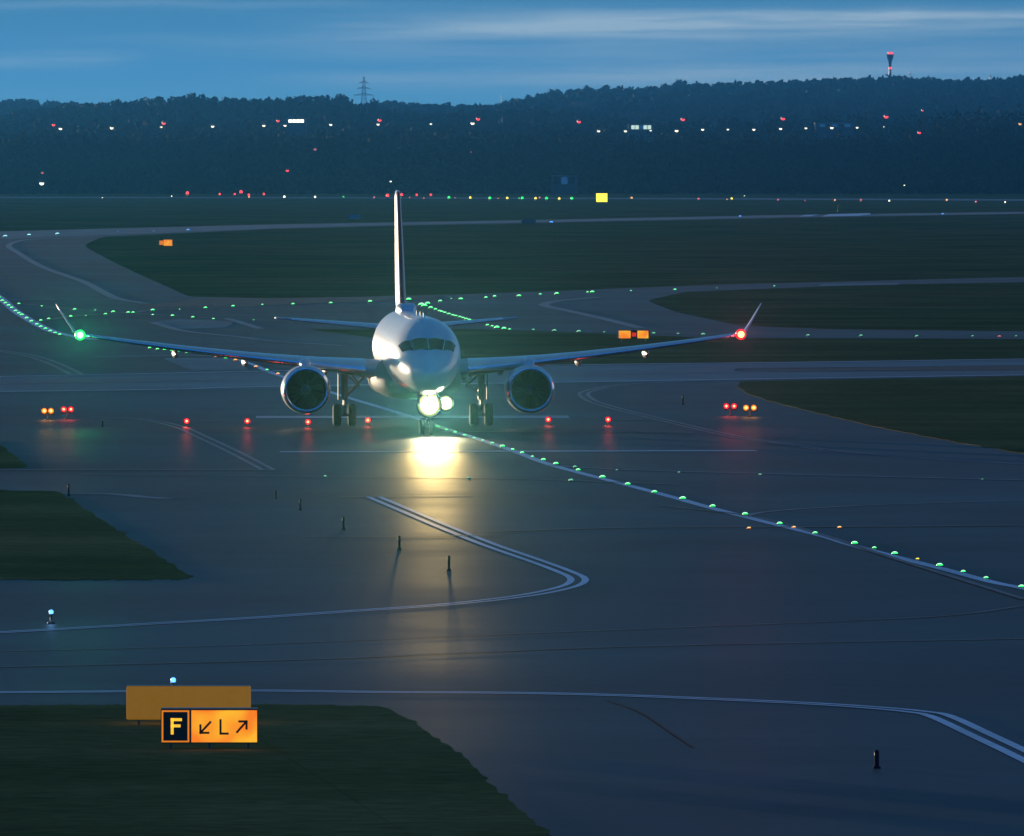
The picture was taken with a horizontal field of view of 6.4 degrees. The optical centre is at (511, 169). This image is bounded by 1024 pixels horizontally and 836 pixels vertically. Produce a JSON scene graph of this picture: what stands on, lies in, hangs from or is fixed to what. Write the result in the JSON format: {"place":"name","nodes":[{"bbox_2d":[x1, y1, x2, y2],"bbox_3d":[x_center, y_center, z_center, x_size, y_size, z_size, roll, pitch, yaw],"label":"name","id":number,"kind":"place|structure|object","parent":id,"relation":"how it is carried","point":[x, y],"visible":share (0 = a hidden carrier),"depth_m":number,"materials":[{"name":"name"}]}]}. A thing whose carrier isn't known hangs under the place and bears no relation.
{"place":"outdoors","nodes":[
{"label":"outdoors","id":0,"kind":"place"},
{"bbox_2d":[11,299,54,299],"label":"edge marking","id":1,"kind":"object","parent":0,"point":[32,299],"visible":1,"depth_m":884.55,"materials":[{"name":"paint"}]},
{"bbox_2d":[158,320,232,328],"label":"taxiway surface","id":2,"kind":"object","parent":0,"point":[186,324],"visible":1,"depth_m":748.27,"materials":[{"name":"grey asphalt"}]},
{"bbox_2d":[165,358,247,369],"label":"taxiway surface","id":3,"kind":"object","parent":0,"point":[209,363],"visible":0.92,"depth_m":594.29,"materials":[{"name":"grey asphalt"}]},
{"bbox_2d":[137,296,438,306],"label":"taxiway surface","id":4,"kind":"object","parent":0,"point":[226,302],"visible":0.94,"depth_m":872.52,"materials":[{"name":"grey asphalt"}]},
{"bbox_2d":[16,299,411,311],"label":"taxiway line","id":5,"kind":"object","parent":4,"relation":"on","point":[170,308],"visible":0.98,"depth_m":839.13,"materials":[{"name":"paint"}]},
{"bbox_2d":[0,212,1023,835],"bbox_3d":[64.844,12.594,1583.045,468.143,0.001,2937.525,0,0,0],"label":"apron","id":6,"kind":"object","parent":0,"point":[230,536],"visible":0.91,"depth_m":287.32,"materials":[{"name":"grey asphalt"}]},
{"bbox_2d":[0,445,26,467],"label":"grass island","id":7,"kind":"structure","parent":6,"relation":"on","point":[8,459],"depth_m":396.14,"materials":[{"name":"green plant"}]},
{"bbox_2d":[0,351,82,373],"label":"edge marking","id":8,"kind":"object","parent":6,"relation":"on","point":[68,367],"visible":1,"depth_m":593.44,"materials":[{"name":"paint"}]},
{"bbox_2d":[41,408,53,419],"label":"guard light","id":9,"kind":"object","parent":6,"relation":"on","point":[50,411],"visible":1,"depth_m":461.21,"materials":[{"name":"yellow glass"}]},
{"bbox_2d":[0,295,99,339],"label":"centreline marking","id":10,"kind":"object","parent":6,"relation":"on","point":[28,319],"visible":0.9,"depth_m":766.82,"materials":[{"name":"paint"}]},
{"bbox_2d":[47,610,54,623],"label":"edge light","id":11,"kind":"object","parent":6,"relation":"on","point":[50,614],"visible":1,"depth_m":254.46,"materials":[{"name":"blue glass"}]},
{"bbox_2d":[61,406,73,418],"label":"guard light","id":12,"kind":"object","parent":6,"relation":"on","point":[64,409],"visible":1,"depth_m":462.33,"materials":[{"name":"red glass"}]},
{"bbox_2d":[6,238,144,302],"bbox_3d":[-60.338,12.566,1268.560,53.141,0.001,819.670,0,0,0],"label":"edge marking","id":13,"kind":"object","parent":6,"relation":"on","point":[89,284],"visible":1,"depth_m":1084.10,"materials":[{"name":"paint"}]},
{"bbox_2d":[37,312,131,320],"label":"taxiway line","id":14,"kind":"object","parent":6,"relation":"on","point":[74,315],"visible":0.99,"depth_m":782.16,"materials":[{"name":"paint"}]},
{"bbox_2d":[0,490,192,580],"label":"grass island","id":15,"kind":"structure","parent":6,"relation":"on","point":[50,535],"depth_m":305.88,"materials":[{"name":"green plant"}]},
{"bbox_2d":[70,493,169,498],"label":"edge marking","id":16,"kind":"object","parent":6,"relation":"on","point":[124,495],"visible":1,"depth_m":353.77,"materials":[{"name":"paint"}]},
{"bbox_2d":[0,469,275,469],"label":"joint line","id":17,"kind":"object","parent":6,"relation":"on","point":[137,469],"visible":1,"depth_m":384.19,"materials":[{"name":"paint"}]},
{"bbox_2d":[171,677,175,684],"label":"edge light","id":18,"kind":"object","parent":6,"relation":"on","point":[173,680],"visible":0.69,"depth_m":221.79,"materials":[{"name":"blue glass"}]},
{"bbox_2d":[184,418,189,426],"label":"stop light","id":19,"kind":"object","parent":6,"relation":"on","point":[186,421],"visible":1,"depth_m":447.93,"materials":[{"name":"red glass"}]},
{"bbox_2d":[126,685,250,724],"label":"taxiway sign","id":20,"kind":"object","parent":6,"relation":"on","point":[146,702],"visible":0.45,"depth_m":207.61,"materials":[{"name":"orange metal"}]},
{"bbox_2d":[105,417,273,468],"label":"edge marking","id":21,"kind":"object","parent":6,"relation":"on","point":[246,455],"visible":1,"depth_m":419.30,"materials":[{"name":"paint"}]},
{"bbox_2d":[137,313,289,320],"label":"taxiway line","id":22,"kind":"object","parent":6,"relation":"on","point":[210,317],"visible":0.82,"depth_m":776.86,"materials":[{"name":"paint"}]},
{"bbox_2d":[222,318,264,328],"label":"edge marking","id":23,"kind":"object","parent":6,"relation":"on","point":[245,324],"visible":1,"depth_m":746.99,"materials":[{"name":"paint"}]},
{"bbox_2d":[244,418,249,426],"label":"stop light","id":24,"kind":"object","parent":6,"relation":"on","point":[247,421],"visible":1,"depth_m":447.94,"materials":[{"name":"red glass"}]},
{"bbox_2d":[149,322,347,345],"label":"edge marking","id":25,"kind":"object","parent":6,"relation":"on","point":[165,326],"visible":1,"depth_m":697.35,"materials":[{"name":"paint"}]},
{"bbox_2d":[0,703,551,835],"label":"grass island","id":26,"kind":"structure","parent":6,"relation":"on","point":[295,770],"depth_m":188.80,"materials":[{"name":"green plant"}]},
{"bbox_2d":[161,707,257,748],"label":"taxiway sign","id":27,"kind":"object","parent":26,"relation":"on","point":[209,725],"visible":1,"depth_m":199.04,"materials":[{"name":"orange plastic"}]},
{"bbox_2d":[0,497,588,632],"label":"edge marking","id":28,"kind":"object","parent":6,"relation":"on","point":[584,578],"visible":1,"depth_m":284.82,"materials":[{"name":"paint"}]},
{"bbox_2d":[305,419,310,427],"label":"stop light","id":29,"kind":"object","parent":6,"relation":"on","point":[307,422],"visible":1,"depth_m":446.54,"materials":[{"name":"red glass"}]},
{"bbox_2d":[342,517,344,529],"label":"marker post","id":30,"kind":"object","parent":6,"relation":"on","point":[343,523],"visible":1,"depth_m":320.62,"materials":[{"name":"black"}]},
{"bbox_2d":[365,417,370,425],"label":"stop light","id":31,"kind":"object","parent":6,"relation":"on","point":[367,420],"visible":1,"depth_m":449.34,"materials":[{"name":"red glass"}]},
{"bbox_2d":[114,474,664,483],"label":"joint line","id":32,"kind":"object","parent":6,"relation":"on","point":[388,476],"visible":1,"depth_m":375.42,"materials":[{"name":"paint"}]},
{"bbox_2d":[397,536,401,548],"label":"marker post","id":33,"kind":"object","parent":6,"relation":"on","point":[399,542],"visible":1,"depth_m":304.01,"materials":[{"name":"black"}]},
{"bbox_2d":[337,495,471,496],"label":"joint line","id":34,"kind":"object","parent":6,"relation":"on","point":[420,495],"visible":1,"depth_m":353.54,"materials":[{"name":"paint"}]},
{"bbox_2d":[56,190,761,434],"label":"airliner","id":35,"kind":"object","parent":6,"relation":"on","point":[416,355],"visible":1,"depth_m":444.72,"materials":[{"name":"white paint"}]},
{"bbox_2d":[256,416,569,417],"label":"holding marking","id":36,"kind":"object","parent":6,"relation":"on","point":[392,417],"visible":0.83,"depth_m":464.68,"materials":[{"name":"paint"}]},
{"bbox_2d":[447,555,450,570],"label":"marker post","id":37,"kind":"object","parent":6,"relation":"on","point":[448,569],"visible":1,"depth_m":287.91,"materials":[{"name":"black"}]},
{"bbox_2d":[431,534,503,535],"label":"joint line","id":38,"kind":"object","parent":6,"relation":"on","point":[464,535],"visible":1,"depth_m":314.93,"materials":[{"name":"paint"}]},
{"bbox_2d":[0,690,1023,762],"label":"edge marking","id":39,"kind":"object","parent":6,"relation":"on","point":[984,740],"visible":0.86,"depth_m":213.66,"materials":[{"name":"paint"}]},
{"bbox_2d":[0,638,1023,666],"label":"edge marking","id":40,"kind":"object","parent":6,"relation":"on","point":[497,651],"visible":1,"depth_m":239.32,"materials":[{"name":"paint"}]},
{"bbox_2d":[279,450,755,451],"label":"holding marking","id":41,"kind":"object","parent":6,"relation":"on","point":[511,451],"visible":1,"depth_m":408.75,"materials":[{"name":"paint"}]},
{"bbox_2d":[12,605,1023,650],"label":"edge marking","id":42,"kind":"object","parent":6,"relation":"on","point":[562,631],"visible":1,"depth_m":249.69,"materials":[{"name":"paint"}]},
{"bbox_2d":[545,416,550,425],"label":"stop light","id":43,"kind":"object","parent":6,"relation":"on","point":[547,419],"visible":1,"depth_m":450.75,"materials":[{"name":"red"}]},
{"bbox_2d":[98,355,1023,589],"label":"centreline marking","id":44,"kind":"object","parent":6,"relation":"on","point":[718,509],"visible":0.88,"depth_m":352.73,"materials":[{"name":"paint"}]},
{"bbox_2d":[441,431,691,432],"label":"joint line","id":45,"kind":"object","parent":6,"relation":"on","point":[531,431],"visible":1,"depth_m":439.68,"materials":[{"name":"paint"}]},
{"bbox_2d":[538,297,644,327],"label":"edge marking","id":46,"kind":"object","parent":6,"relation":"on","point":[544,304],"visible":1,"depth_m":798.64,"materials":[{"name":"paint"}]},
{"bbox_2d":[605,416,610,425],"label":"stop light","id":47,"kind":"object","parent":6,"relation":"on","point":[607,419],"visible":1,"depth_m":450.75,"materials":[{"name":"red"}]},
{"bbox_2d":[513,328,710,333],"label":"taxiway line","id":48,"kind":"object","parent":6,"relation":"on","point":[586,330],"visible":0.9,"depth_m":714.25,"materials":[{"name":"paint"}]},
{"bbox_2d":[596,419,644,419],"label":"holding marking","id":49,"kind":"object","parent":6,"relation":"on","point":[622,419],"visible":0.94,"depth_m":460.92,"materials":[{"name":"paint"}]},
{"bbox_2d":[605,699,692,745],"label":"sealed crack","id":50,"kind":"object","parent":6,"relation":"on","point":[660,724],"visible":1,"depth_m":208.46,"materials":[{"name":"rubber"}]},
{"bbox_2d":[723,403,736,415],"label":"guard light","id":51,"kind":"object","parent":6,"relation":"on","point":[726,406],"visible":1,"depth_m":468.47,"materials":[{"name":"red glass"}]},
{"bbox_2d":[492,525,1007,531],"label":"joint line","id":52,"kind":"object","parent":6,"relation":"on","point":[755,526],"visible":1,"depth_m":322.84,"materials":[{"name":"paint"}]},
{"bbox_2d":[743,405,756,416],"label":"guard light","id":53,"kind":"object","parent":6,"relation":"on","point":[753,408],"visible":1,"depth_m":467.30,"materials":[{"name":"yellow"}]},
{"bbox_2d":[547,465,1017,479],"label":"joint line","id":54,"kind":"object","parent":6,"relation":"on","point":[771,473],"visible":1,"depth_m":379.11,"materials":[{"name":"paint"}]},
{"bbox_2d":[578,380,1023,463],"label":"edge marking","id":55,"kind":"object","parent":6,"relation":"on","point":[587,394],"visible":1,"depth_m":448.48,"materials":[{"name":"paint"}]},
{"bbox_2d":[659,505,1023,598],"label":"joint line","id":56,"kind":"object","parent":6,"relation":"on","point":[926,568],"visible":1,"depth_m":298.60,"materials":[{"name":"paint"}]},
{"bbox_2d":[873,750,880,767],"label":"marker post","id":57,"kind":"object","parent":6,"relation":"on","point":[876,758],"visible":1,"depth_m":192.93,"materials":[{"name":"black plastic"}]},
{"bbox_2d":[742,500,1015,515],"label":"lead off marking","id":58,"kind":"object","parent":6,"relation":"on","point":[755,513],"visible":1,"depth_m":342.16,"materials":[{"name":"paint"}]},
{"bbox_2d":[738,376,1023,452],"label":"grass island","id":59,"kind":"structure","parent":6,"relation":"on","point":[985,412],"depth_m":492.51,"materials":[{"name":"green plant"}]},
{"bbox_2d":[0,193,1023,364],"bbox_3d":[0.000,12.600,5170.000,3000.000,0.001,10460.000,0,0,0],"label":"ground","id":60,"kind":"structure","parent":0,"point":[360,261],"depth_m":1323.36,"materials":[{"name":"green plant"}]},
{"bbox_2d":[159,240,172,246],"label":"airfield sign","id":61,"kind":"object","parent":60,"relation":"on","point":[165,242],"visible":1,"depth_m":1482.26,"materials":[{"name":"orange"}]},
{"bbox_2d":[286,168,288,193],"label":"area light","id":62,"kind":"object","parent":60,"relation":"on","point":[287,169],"visible":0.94,"depth_m":4559.93,"materials":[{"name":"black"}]},
{"bbox_2d":[349,215,359,218],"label":"airfield sign","id":63,"kind":"object","parent":60,"relation":"on","point":[354,216],"visible":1,"depth_m":2275.92,"materials":[{"name":"grey"}]},
{"bbox_2d":[0,104,1023,193],"bbox_3d":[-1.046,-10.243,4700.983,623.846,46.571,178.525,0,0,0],"label":"woodland","id":64,"kind":"object","parent":60,"relation":"on","point":[345,160],"visible":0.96,"depth_m":4645.37,"materials":[{"name":"green plant"}]},
{"bbox_2d":[0,178,1023,193],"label":"undergrowth","id":65,"kind":"object","parent":60,"relation":"on","point":[176,186],"visible":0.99,"depth_m":4613.61,"materials":[{"name":"green plant"}]},
{"bbox_2d":[0,212,1023,238],"bbox_3d":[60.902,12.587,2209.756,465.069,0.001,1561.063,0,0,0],"label":"taxiway surface","id":66,"kind":"object","parent":60,"relation":"on","point":[49,233],"visible":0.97,"depth_m":2012.85,"materials":[{"name":"grey asphalt"}]},
{"bbox_2d":[824,213,869,215],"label":"painted bar","id":67,"kind":"object","parent":66,"relation":"on","point":[856,214],"visible":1,"depth_m":2542.22,"materials":[{"name":"paint"}]},
{"bbox_2d":[521,219,535,223],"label":"airfield sign","id":68,"kind":"object","parent":60,"relation":"on","point":[528,221],"visible":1,"depth_m":2079.43,"materials":[{"name":"grey"}]},
{"bbox_2d":[550,175,577,193],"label":"building","id":69,"kind":"structure","parent":60,"relation":"on","point":[564,184],"depth_m":4580.00,"materials":[{"name":"concrete"}]},
{"bbox_2d":[554,177,559,183],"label":"window","id":70,"kind":"structure","parent":69,"relation":"in","point":[556,179],"depth_m":4579.76,"materials":[{"name":"blue glass"}]},
{"bbox_2d":[561,177,566,183],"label":"window","id":71,"kind":"structure","parent":69,"relation":"in","point":[563,179],"depth_m":4579.76,"materials":[{"name":"blue glass"}]},
{"bbox_2d":[568,177,574,183],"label":"window","id":72,"kind":"structure","parent":69,"relation":"in","point":[571,180],"depth_m":4579.76,"materials":[{"name":"blue glass"}]},
{"bbox_2d":[596,193,607,202],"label":"airfield sign","id":73,"kind":"object","parent":60,"relation":"on","point":[601,197],"visible":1,"depth_m":3440.98,"materials":[{"name":"yellow"}]},
{"bbox_2d":[618,330,648,341],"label":"airfield sign","id":74,"kind":"object","parent":60,"relation":"on","point":[633,334],"visible":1,"depth_m":670.62,"materials":[{"name":"orange plastic"}]},
{"bbox_2d":[921,109,923,193],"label":"area light","id":75,"kind":"object","parent":60,"relation":"on","point":[922,110],"visible":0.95,"depth_m":4559.96,"materials":[{"name":"black metal"}]},
{"bbox_2d":[0,360,1023,392],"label":"taxiway surface","id":76,"kind":"object","parent":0,"point":[557,374],"visible":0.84,"depth_m":557.20,"materials":[{"name":"grey asphalt"}]},
{"bbox_2d":[21,379,210,382],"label":"taxiway line","id":77,"kind":"object","parent":76,"relation":"on","point":[103,381],"visible":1,"depth_m":542.92,"materials":[{"name":"paint"}]},
{"bbox_2d":[0,359,988,376],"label":"taxiway line","id":78,"kind":"object","parent":76,"relation":"on","point":[581,364],"visible":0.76,"depth_m":590.18,"materials":[{"name":"paint"}]},
{"bbox_2d":[52,375,989,390],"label":"taxiway line","id":79,"kind":"object","parent":76,"relation":"on","point":[476,383],"visible":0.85,"depth_m":542.86,"materials":[{"name":"paint"}]},
{"bbox_2d":[625,369,903,372],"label":"taxiway line","id":80,"kind":"object","parent":76,"relation":"on","point":[745,371],"visible":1,"depth_m":569.71,"materials":[{"name":"paint"}]},
{"bbox_2d":[0,197,1023,200],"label":"taxiway surface","id":81,"kind":"object","parent":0,"point":[560,198],"visible":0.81,"depth_m":3928.84,"materials":[{"name":"grey asphalt"}]},
{"bbox_2d":[0,0,1023,106],"label":"sky","id":82,"kind":"structure","parent":0,"point":[467,52],"materials":[{"name":"blue"}]},
{"bbox_2d":[6,89,1023,192],"bbox_3d":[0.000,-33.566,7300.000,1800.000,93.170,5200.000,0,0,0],"label":"hills","id":83,"kind":"structure","parent":0,"point":[756,119],"depth_m":7970.34,"materials":[{"name":"green plant"}]},
{"bbox_2d":[185,92,195,98],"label":"tree","id":84,"kind":"object","parent":83,"relation":"on","point":[189,95],"visible":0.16,"depth_m":6639.20,"materials":[{"name":"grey plant"}]},
{"bbox_2d":[286,118,306,134],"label":"building","id":85,"kind":"structure","parent":83,"relation":"on","point":[297,126],"depth_m":5420.00,"materials":[{"name":"grey metal"}]},
{"bbox_2d":[356,77,370,113],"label":"pylon","id":86,"kind":"object","parent":83,"relation":"on","point":[362,88],"visible":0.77,"depth_m":6449.34,"materials":[{"name":"grey metal"}]},
{"bbox_2d":[369,99,378,112],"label":"tree","id":87,"kind":"object","parent":83,"relation":"on","point":[373,104],"visible":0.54,"depth_m":6638.72,"materials":[{"name":"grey plant"}]},
{"bbox_2d":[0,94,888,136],"bbox_3d":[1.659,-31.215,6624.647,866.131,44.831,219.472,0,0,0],"label":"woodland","id":88,"kind":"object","parent":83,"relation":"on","point":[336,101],"visible":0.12,"depth_m":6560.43,"materials":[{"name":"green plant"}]},
{"bbox_2d":[0,95,923,152],"bbox_3d":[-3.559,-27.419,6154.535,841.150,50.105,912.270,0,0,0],"label":"woodland","id":89,"kind":"object","parent":83,"relation":"on","point":[253,111],"visible":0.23,"depth_m":6289.47,"materials":[{"name":"green plant"}]},
{"bbox_2d":[0,74,1023,133],"bbox_3d":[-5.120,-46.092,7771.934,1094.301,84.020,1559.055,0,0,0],"label":"woodland","id":90,"kind":"object","parent":83,"relation":"on","point":[792,94],"visible":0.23,"depth_m":8082.37,"materials":[{"name":"green plant"}]},
{"bbox_2d":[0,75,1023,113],"bbox_3d":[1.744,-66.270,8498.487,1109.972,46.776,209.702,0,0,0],"label":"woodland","id":91,"kind":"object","parent":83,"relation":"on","point":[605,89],"visible":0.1,"depth_m":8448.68,"materials":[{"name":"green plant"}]},
{"bbox_2d":[628,124,653,141],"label":"building","id":92,"kind":"structure","parent":83,"relation":"on","point":[634,129],"depth_m":5420.00,"materials":[{"name":"grey metal"}]},
{"bbox_2d":[814,123,854,139],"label":"building","id":93,"kind":"structure","parent":83,"relation":"on","point":[823,129],"depth_m":5420.00,"materials":[{"name":"grey metal"}]},
{"bbox_2d":[887,52,893,74],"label":"telecom tower","id":94,"kind":"structure","parent":83,"relation":"on","point":[890,56],"depth_m":8478.07,"materials":[{"name":"red concrete"}]},
{"bbox_2d":[820,283,899,285],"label":"taxiway surface","id":95,"kind":"object","parent":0,"point":[844,284],"visible":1,"depth_m":1001.23,"materials":[{"name":"grey asphalt"}]},
{"bbox_2d":[774,365,1023,370],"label":"taxiway surface","id":96,"kind":"object","parent":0,"point":[1020,367],"visible":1,"depth_m":579.52,"materials":[{"name":"grey asphalt"}]}
]}

